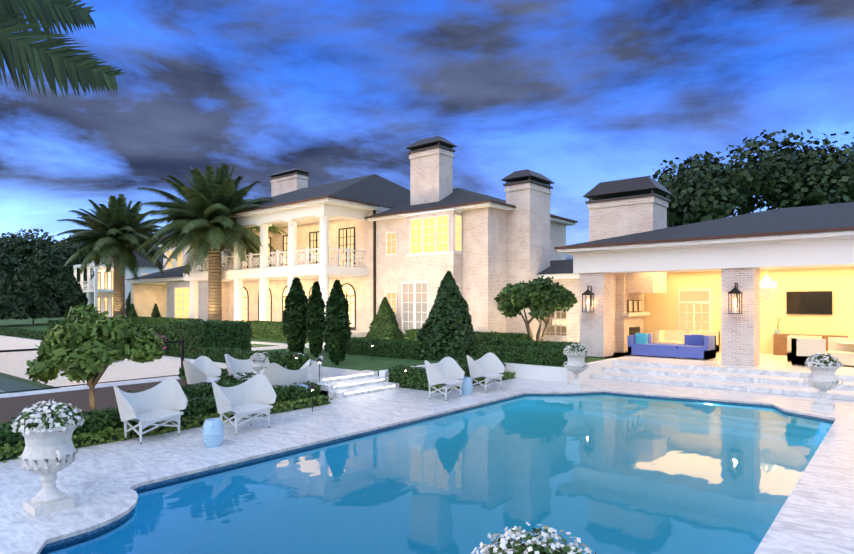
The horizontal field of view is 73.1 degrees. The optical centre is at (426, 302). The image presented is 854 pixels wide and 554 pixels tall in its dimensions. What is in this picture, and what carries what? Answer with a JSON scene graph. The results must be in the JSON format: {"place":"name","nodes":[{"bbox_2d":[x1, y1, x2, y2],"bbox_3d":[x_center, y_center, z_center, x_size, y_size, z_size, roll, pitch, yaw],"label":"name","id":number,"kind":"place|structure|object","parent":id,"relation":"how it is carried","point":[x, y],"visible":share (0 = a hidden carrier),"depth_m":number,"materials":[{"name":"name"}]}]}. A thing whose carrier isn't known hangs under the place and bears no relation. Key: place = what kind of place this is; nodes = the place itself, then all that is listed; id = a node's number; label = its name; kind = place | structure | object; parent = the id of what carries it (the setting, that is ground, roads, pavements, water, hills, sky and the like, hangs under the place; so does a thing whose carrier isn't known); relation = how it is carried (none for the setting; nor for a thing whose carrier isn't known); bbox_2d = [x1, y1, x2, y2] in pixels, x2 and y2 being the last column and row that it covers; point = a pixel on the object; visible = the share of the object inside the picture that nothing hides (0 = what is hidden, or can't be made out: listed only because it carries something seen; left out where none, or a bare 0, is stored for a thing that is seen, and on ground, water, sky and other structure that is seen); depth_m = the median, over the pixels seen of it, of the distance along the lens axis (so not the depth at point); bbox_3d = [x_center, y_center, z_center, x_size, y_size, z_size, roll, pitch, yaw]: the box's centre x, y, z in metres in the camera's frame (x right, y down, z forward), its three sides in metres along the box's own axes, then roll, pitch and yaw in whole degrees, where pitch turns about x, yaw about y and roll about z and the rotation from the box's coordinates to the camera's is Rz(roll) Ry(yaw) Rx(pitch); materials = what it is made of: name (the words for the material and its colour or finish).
{"place":"outdoors","nodes":[
{"label":"outdoors","id":0,"kind":"place"},
{"bbox_2d":[0,0,96,40],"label":"frond","id":1,"kind":"object","parent":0,"point":[50,13],"visible":0.92,"depth_m":3.43,"materials":[{"name":"green plant"}]},
{"bbox_2d":[0,9,125,97],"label":"frond","id":2,"kind":"object","parent":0,"point":[20,52],"visible":1,"depth_m":3.03,"materials":[{"name":"green plant"}]},
{"bbox_2d":[86,271,93,303],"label":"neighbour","id":3,"kind":"structure","parent":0,"point":[91,298],"depth_m":117.36,"materials":[{"name":"brick"}]},
{"bbox_2d":[73,245,162,317],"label":"guest house","id":4,"kind":"structure","parent":0,"point":[102,290],"depth_m":72.52,"materials":[{"name":"white paint"}]},
{"bbox_2d":[250,353,265,373],"bbox_3d":[-4.650,1.756,15.863,0.450,0.733,0.455,0,0,40],"label":"urn","id":5,"kind":"object","parent":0,"point":[258,359],"visible":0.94,"depth_m":15.75,"materials":[{"name":"stone"}]},
{"bbox_2d":[0,372,677,388],"bbox_3d":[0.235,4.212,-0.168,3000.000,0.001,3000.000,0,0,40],"label":"ground","id":6,"kind":"structure","parent":0,"point":[33,383],"depth_m":30.64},
{"bbox_2d":[0,317,847,400],"bbox_3d":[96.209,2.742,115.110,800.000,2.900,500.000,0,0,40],"label":"terrace","id":7,"kind":"structure","parent":0,"point":[351,375],"depth_m":20.85,"materials":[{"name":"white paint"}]},
{"bbox_2d":[0,251,15,273],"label":"tree","id":8,"kind":"object","parent":7,"relation":"on","point":[6,261],"visible":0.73,"depth_m":81.73,"materials":[{"name":"green plant"}]},
{"bbox_2d":[0,266,30,319],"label":"tree","id":9,"kind":"object","parent":7,"relation":"on","point":[14,302],"visible":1,"depth_m":50.50,"materials":[{"name":"green plant"}]},
{"bbox_2d":[0,327,45,339],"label":"hedge","id":10,"kind":"object","parent":7,"relation":"on","point":[24,333],"visible":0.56,"depth_m":33.21,"materials":[{"name":"green plant"}]},
{"bbox_2d":[10,255,60,324],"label":"tree","id":11,"kind":"object","parent":7,"relation":"on","point":[33,280],"visible":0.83,"depth_m":54.20,"materials":[{"name":"green plant"}]},
{"bbox_2d":[0,226,93,287],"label":"tree","id":12,"kind":"object","parent":7,"relation":"on","point":[20,248],"visible":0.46,"depth_m":91.21,"materials":[{"name":"green plant"}]},
{"bbox_2d":[52,269,87,319],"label":"tree","id":13,"kind":"object","parent":7,"relation":"on","point":[67,286],"visible":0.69,"depth_m":58.27,"materials":[{"name":"green plant"}]},
{"bbox_2d":[57,234,93,294],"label":"tree","id":14,"kind":"object","parent":7,"relation":"on","point":[77,246],"visible":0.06,"depth_m":103.68,"materials":[{"name":"green plant"}]},
{"bbox_2d":[0,343,180,390],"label":"net","id":15,"kind":"object","parent":7,"relation":"on","point":[84,380],"depth_m":18.33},
{"bbox_2d":[47,320,167,334],"bbox_3d":[-20.234,1.738,36.195,18.229,1.045,0.950,0,0,40],"label":"hedge","id":16,"kind":"object","parent":7,"relation":"on","point":[161,330],"visible":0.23,"depth_m":31.86,"materials":[{"name":"green plant"}]},
{"bbox_2d":[52,194,175,319],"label":"palm","id":17,"kind":"object","parent":7,"relation":"on","point":[117,233],"visible":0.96,"depth_m":47.83,"materials":[{"name":"green plant"}]},
{"bbox_2d":[125,291,130,316],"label":"cypress","id":18,"kind":"object","parent":7,"relation":"on","point":[128,302],"visible":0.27,"depth_m":58.89,"materials":[{"name":"green plant"}]},
{"bbox_2d":[127,303,137,316],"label":"conical shrub","id":19,"kind":"object","parent":7,"relation":"on","point":[132,312],"visible":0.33,"depth_m":45.18,"materials":[{"name":"green plant"}]},
{"bbox_2d":[151,303,160,316],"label":"conical shrub","id":20,"kind":"object","parent":7,"relation":"on","point":[155,312],"visible":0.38,"depth_m":45.24,"materials":[{"name":"green plant"}]},
{"bbox_2d":[122,316,202,325],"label":"hedge","id":21,"kind":"object","parent":7,"relation":"on","point":[161,321],"visible":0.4,"depth_m":42.07,"materials":[{"name":"green plant"}]},
{"bbox_2d":[157,334,169,355],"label":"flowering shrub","id":22,"kind":"object","parent":7,"relation":"on","point":[165,338],"visible":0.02,"depth_m":22.02,"materials":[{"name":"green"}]},
{"bbox_2d":[126,242,227,320],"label":"wing","id":23,"kind":"structure","parent":7,"relation":"on","point":[168,292],"depth_m":52.29,"materials":[{"name":"beige paint"}]},
{"bbox_2d":[167,319,252,358],"bbox_3d":[-8.326,1.483,22.047,2.664,1.634,2.234,0,0,40],"label":"hedge","id":24,"kind":"object","parent":7,"relation":"on","point":[195,335],"visible":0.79,"depth_m":21.30,"materials":[{"name":"green plant"}]},
{"bbox_2d":[135,164,287,319],"bbox_3d":[-14.578,-3.696,39.907,10.508,11.677,10.308,0,0,40],"label":"palm","id":25,"kind":"object","parent":7,"relation":"on","point":[203,224],"visible":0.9,"depth_m":38.19,"materials":[{"name":"green plant"}]},
{"bbox_2d":[198,346,310,369],"bbox_3d":[-5.797,1.885,18.844,5.811,0.727,0.680,0,0,40],"label":"hedge","id":26,"kind":"object","parent":7,"relation":"on","point":[214,354],"visible":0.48,"depth_m":19.25,"materials":[{"name":"green plant"}]},
{"bbox_2d":[241,320,308,341],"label":"hedge","id":27,"kind":"object","parent":7,"relation":"on","point":[269,330],"visible":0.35,"depth_m":33.20,"materials":[{"name":"green plant"}]},
{"bbox_2d":[261,350,306,369],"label":"hedge","id":28,"kind":"object","parent":7,"relation":"on","point":[284,359],"visible":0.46,"depth_m":17.24,"materials":[{"name":"green plant"}]},
{"bbox_2d":[281,277,308,352],"bbox_3d":[-5.238,0.567,23.203,1.292,3.151,1.270,0,0,40],"label":"cypress","id":29,"kind":"object","parent":7,"relation":"on","point":[293,327],"visible":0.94,"depth_m":22.90,"materials":[{"name":"green plant"}]},
{"bbox_2d":[305,281,325,356],"bbox_3d":[-4.323,0.656,22.549,0.912,2.972,0.848,0,0,40],"label":"cypress","id":30,"kind":"object","parent":7,"relation":"on","point":[316,318],"visible":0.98,"depth_m":22.35,"materials":[{"name":"green plant"}]},
{"bbox_2d":[322,279,351,364],"bbox_3d":[-3.095,0.675,19.773,1.078,2.935,1.034,0,0,40],"label":"cypress","id":31,"kind":"object","parent":7,"relation":"on","point":[337,332],"visible":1,"depth_m":19.52,"materials":[{"name":"green plant"}]},
{"bbox_2d":[324,336,428,359],"bbox_3d":[-2.169,1.842,23.306,5.556,0.856,0.841,0,0,40],"label":"hedge","id":32,"kind":"object","parent":7,"relation":"on","point":[400,349],"visible":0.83,"depth_m":22.49,"materials":[{"name":"green plant"}]},
{"bbox_2d":[183,136,578,342],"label":"house","id":33,"kind":"structure","parent":7,"relation":"on","point":[370,242],"depth_m":34.09,"materials":[{"name":"white brick"}]},
{"bbox_2d":[365,297,404,338],"bbox_3d":[-2.472,0.905,33.253,2.347,2.474,2.176,0,0,40],"label":"topiary tree","id":34,"kind":"object","parent":7,"relation":"on","point":[384,324],"visible":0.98,"depth_m":32.73,"materials":[{"name":"green plant"}]},
{"bbox_2d":[412,271,478,360],"bbox_3d":[0.780,0.630,22.189,3.278,3.725,3.048,0,0,40],"label":"topiary tree","id":35,"kind":"object","parent":7,"relation":"on","point":[446,330],"visible":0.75,"depth_m":21.55,"materials":[{"name":"green plant"}]},
{"bbox_2d":[405,328,529,341],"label":"hedge","id":36,"kind":"object","parent":7,"relation":"on","point":[411,334],"visible":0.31,"depth_m":28.22,"materials":[{"name":"green plant"}]},
{"bbox_2d":[476,335,513,344],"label":"hedge","id":37,"kind":"object","parent":7,"relation":"on","point":[483,340],"visible":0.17,"depth_m":24.57,"materials":[{"name":"green plant"}]},
{"bbox_2d":[469,344,563,366],"bbox_3d":[3.117,1.883,20.517,3.635,0.709,0.796,0,0,40],"label":"hedge","id":38,"kind":"object","parent":7,"relation":"on","point":[541,356],"visible":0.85,"depth_m":19.99,"materials":[{"name":"green plant"}]},
{"bbox_2d":[487,338,580,362],"bbox_3d":[3.910,1.812,21.361,3.736,0.901,0.842,0,0,40],"label":"hedge","id":39,"kind":"object","parent":7,"relation":"on","point":[562,345],"visible":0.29,"depth_m":21.12,"materials":[{"name":"green plant"}]},
{"bbox_2d":[493,275,577,340],"bbox_3d":[5.176,0.455,27.469,3.817,3.461,3.285,0,0,-15],"label":"round tree","id":40,"kind":"object","parent":7,"relation":"on","point":[541,297],"visible":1,"depth_m":26.65,"materials":[{"name":"green plant"}]},
{"bbox_2d":[554,176,853,400],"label":"pool house","id":41,"kind":"structure","parent":7,"relation":"on","point":[639,266],"depth_m":22.22,"materials":[{"name":"stone"}]},
{"bbox_2d":[628,269,853,365],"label":"outdoor furniture","id":42,"kind":"object","parent":41,"relation":"in","point":[705,344],"visible":0.71,"depth_m":21.51,"materials":[{"name":"blue fabric"}]},
{"bbox_2d":[648,129,853,227],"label":"tree","id":43,"kind":"object","parent":7,"relation":"on","point":[706,188],"visible":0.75,"depth_m":47.59,"materials":[{"name":"green plant"}]},
{"bbox_2d":[0,377,853,553],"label":"deck","id":44,"kind":"structure","parent":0,"point":[815,515],"depth_m":9.63,"materials":[{"name":"stone"}]},
{"bbox_2d":[11,399,84,516],"bbox_3d":[-4.763,1.907,7.274,0.775,1.370,0.779,0,0,10],"label":"urn","id":45,"kind":"object","parent":44,"relation":"on","point":[46,430],"visible":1,"depth_m":7.09,"materials":[{"name":"stone"}]},
{"bbox_2d":[0,379,201,422],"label":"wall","id":46,"kind":"structure","parent":44,"relation":"on","point":[14,407],"depth_m":15.19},
{"bbox_2d":[25,303,163,412],"bbox_3d":[-6.777,1.286,12.053,2.520,2.541,2.510,0,0,40],"label":"tree","id":47,"kind":"object","parent":46,"relation":"on","point":[87,345],"visible":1,"depth_m":11.43,"materials":[{"name":"green plant"}]},
{"bbox_2d":[0,381,320,446],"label":"hedge","id":48,"kind":"object","parent":46,"relation":"on","point":[100,420],"visible":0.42,"depth_m":11.32,"materials":[{"name":"green plant"}]},
{"bbox_2d":[127,376,250,397],"bbox_3d":[-5.082,2.301,14.154,0.993,0.782,4.230,0,0,40],"label":"hedge","id":49,"kind":"object","parent":46,"relation":"on","point":[198,390],"visible":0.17,"depth_m":13.60,"materials":[{"name":"green plant"}]},
{"bbox_2d":[183,356,220,385],"bbox_3d":[-6.254,2.063,15.941,0.772,1.058,1.285,0,0,0],"label":"chair","id":50,"kind":"object","parent":46,"relation":"on","point":[201,369],"visible":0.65,"depth_m":16.13,"materials":[{"name":"wicker"}]},
{"bbox_2d":[178,366,259,382],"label":"hedge","id":51,"kind":"object","parent":46,"relation":"on","point":[225,376],"visible":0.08,"depth_m":17.60,"materials":[{"name":"green plant"}]},
{"bbox_2d":[263,359,310,386],"bbox_3d":[-3.659,2.063,15.171,0.772,1.058,1.285,0,0,40],"label":"chair","id":52,"kind":"object","parent":46,"relation":"on","point":[276,374],"visible":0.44,"depth_m":14.76,"materials":[{"name":"wicker"}]},
{"bbox_2d":[388,364,428,390],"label":"hedge","id":53,"kind":"object","parent":46,"relation":"on","point":[416,378],"visible":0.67,"depth_m":17.31,"materials":[{"name":"green plant"}]},
{"bbox_2d":[458,360,503,379],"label":"hedge","id":54,"kind":"object","parent":46,"relation":"on","point":[464,367],"visible":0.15,"depth_m":18.27,"materials":[{"name":"green plant"}]},
{"bbox_2d":[113,378,187,443],"bbox_3d":[-5.317,2.063,11.046,0.772,1.058,1.285,0,0,30],"label":"chair","id":55,"kind":"object","parent":44,"relation":"on","point":[165,400],"visible":0.96,"depth_m":11.21,"materials":[{"name":"wicker"}]},
{"bbox_2d":[0,394,332,462],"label":"hedge","id":56,"kind":"object","parent":44,"relation":"on","point":[90,438],"visible":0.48,"depth_m":11.26,"materials":[{"name":"green plant"}]},
{"bbox_2d":[202,418,223,447],"bbox_3d":[-3.864,2.352,10.416,0.390,0.480,0.390,0,0,40],"label":"stool","id":57,"kind":"object","parent":44,"relation":"on","point":[212,432],"visible":1,"depth_m":10.28,"materials":[{"name":"ceramic"}]},
{"bbox_2d":[211,374,276,434],"bbox_3d":[-3.756,2.063,11.752,0.814,1.058,1.287,0,0,40],"label":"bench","id":58,"kind":"object","parent":44,"relation":"on","point":[256,395],"visible":1,"depth_m":11.96,"materials":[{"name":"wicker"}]},
{"bbox_2d":[225,352,269,380],"bbox_3d":[-5.395,2.063,17.314,1.285,1.058,0.772,0,0,-30],"label":"chair","id":59,"kind":"object","parent":44,"relation":"on","point":[235,366],"visible":0.38,"depth_m":17.45,"materials":[{"name":"wicker"}]},
{"bbox_2d":[285,353,322,376],"bbox_3d":[-3.565,2.063,16.834,1.287,1.058,0.814,0,0,40],"label":"chair","id":60,"kind":"object","parent":44,"relation":"on","point":[314,368],"visible":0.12,"depth_m":16.43,"materials":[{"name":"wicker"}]},
{"bbox_2d":[308,384,315,411],"bbox_3d":[-2.716,2.267,13.650,0.200,0.650,0.190,0,0,40],"label":"path light","id":61,"kind":"object","parent":44,"relation":"on","point":[312,386],"visible":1,"depth_m":13.64,"materials":[{"name":"grey metal"}]},
{"bbox_2d":[316,358,322,381],"bbox_3d":[-2.896,1.817,15.497,0.200,0.650,0.190,0,0,40],"label":"path light","id":62,"kind":"object","parent":44,"relation":"on","point":[319,360],"visible":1,"depth_m":15.49,"materials":[{"name":"grey metal"}]},
{"bbox_2d":[37,390,835,553],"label":"pool edge","id":63,"kind":"object","parent":44,"relation":"on","point":[50,542],"visible":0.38,"depth_m":11.13,"materials":[{"name":"stone"}]},
{"bbox_2d":[424,357,464,400],"bbox_3d":[0.431,2.063,15.647,0.772,1.058,1.285,0,0,32],"label":"chair","id":64,"kind":"object","parent":44,"relation":"on","point":[447,372],"visible":1,"depth_m":15.72,"materials":[{"name":"wicker"}]},
{"bbox_2d":[459,377,472,394],"bbox_3d":[1.100,2.352,16.255,0.390,0.480,0.390,0,0,40],"label":"stool","id":65,"kind":"object","parent":44,"relation":"on","point":[466,386],"visible":0.81,"depth_m":16.11,"materials":[{"name":"ceramic"}]},
{"bbox_2d":[427,371,515,392],"bbox_3d":[1.520,2.488,18.211,0.613,0.405,4.284,0,0,40],"label":"hedge","id":66,"kind":"object","parent":44,"relation":"on","point":[508,375],"visible":0.21,"depth_m":18.19,"materials":[{"name":"green plant"}]},
{"bbox_2d":[456,356,505,373],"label":"hedge","id":67,"kind":"object","parent":44,"relation":"on","point":[463,360],"visible":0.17,"depth_m":20.47,"materials":[{"name":"green plant"}]},
{"bbox_2d":[466,352,504,392],"bbox_3d":[1.689,2.063,17.044,0.772,1.058,1.285,0,0,40],"label":"chair","id":68,"kind":"object","parent":44,"relation":"on","point":[488,367],"visible":0.96,"depth_m":17.17,"materials":[{"name":"wicker"}]},
{"bbox_2d":[471,522,595,553],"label":"flowers","id":69,"kind":"object","parent":44,"relation":"on","point":[533,544],"visible":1,"depth_m":3.09,"materials":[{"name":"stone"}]},
{"bbox_2d":[563,343,589,388],"bbox_3d":[4.520,1.916,17.488,0.822,1.353,0.798,0,0,40],"label":"urn","id":70,"kind":"object","parent":44,"relation":"on","point":[576,364],"visible":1,"depth_m":17.29,"materials":[{"name":"stone"}]},
{"bbox_2d":[803,353,843,409],"bbox_3d":[9.699,1.917,14.113,0.822,1.350,0.796,0,0,40],"label":"urn","id":71,"kind":"object","parent":44,"relation":"on","point":[822,379],"visible":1,"depth_m":13.94,"materials":[{"name":"stone"}]},
{"bbox_2d":[0,0,853,285],"label":"sky","id":72,"kind":"structure","parent":0,"point":[580,95],"materials":[{"name":"blue"}]},
{"bbox_2d":[40,393,833,553],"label":"water","id":73,"kind":"structure","parent":0,"point":[603,473],"depth_m":8.38,"materials":[{"name":"blue liquid"}]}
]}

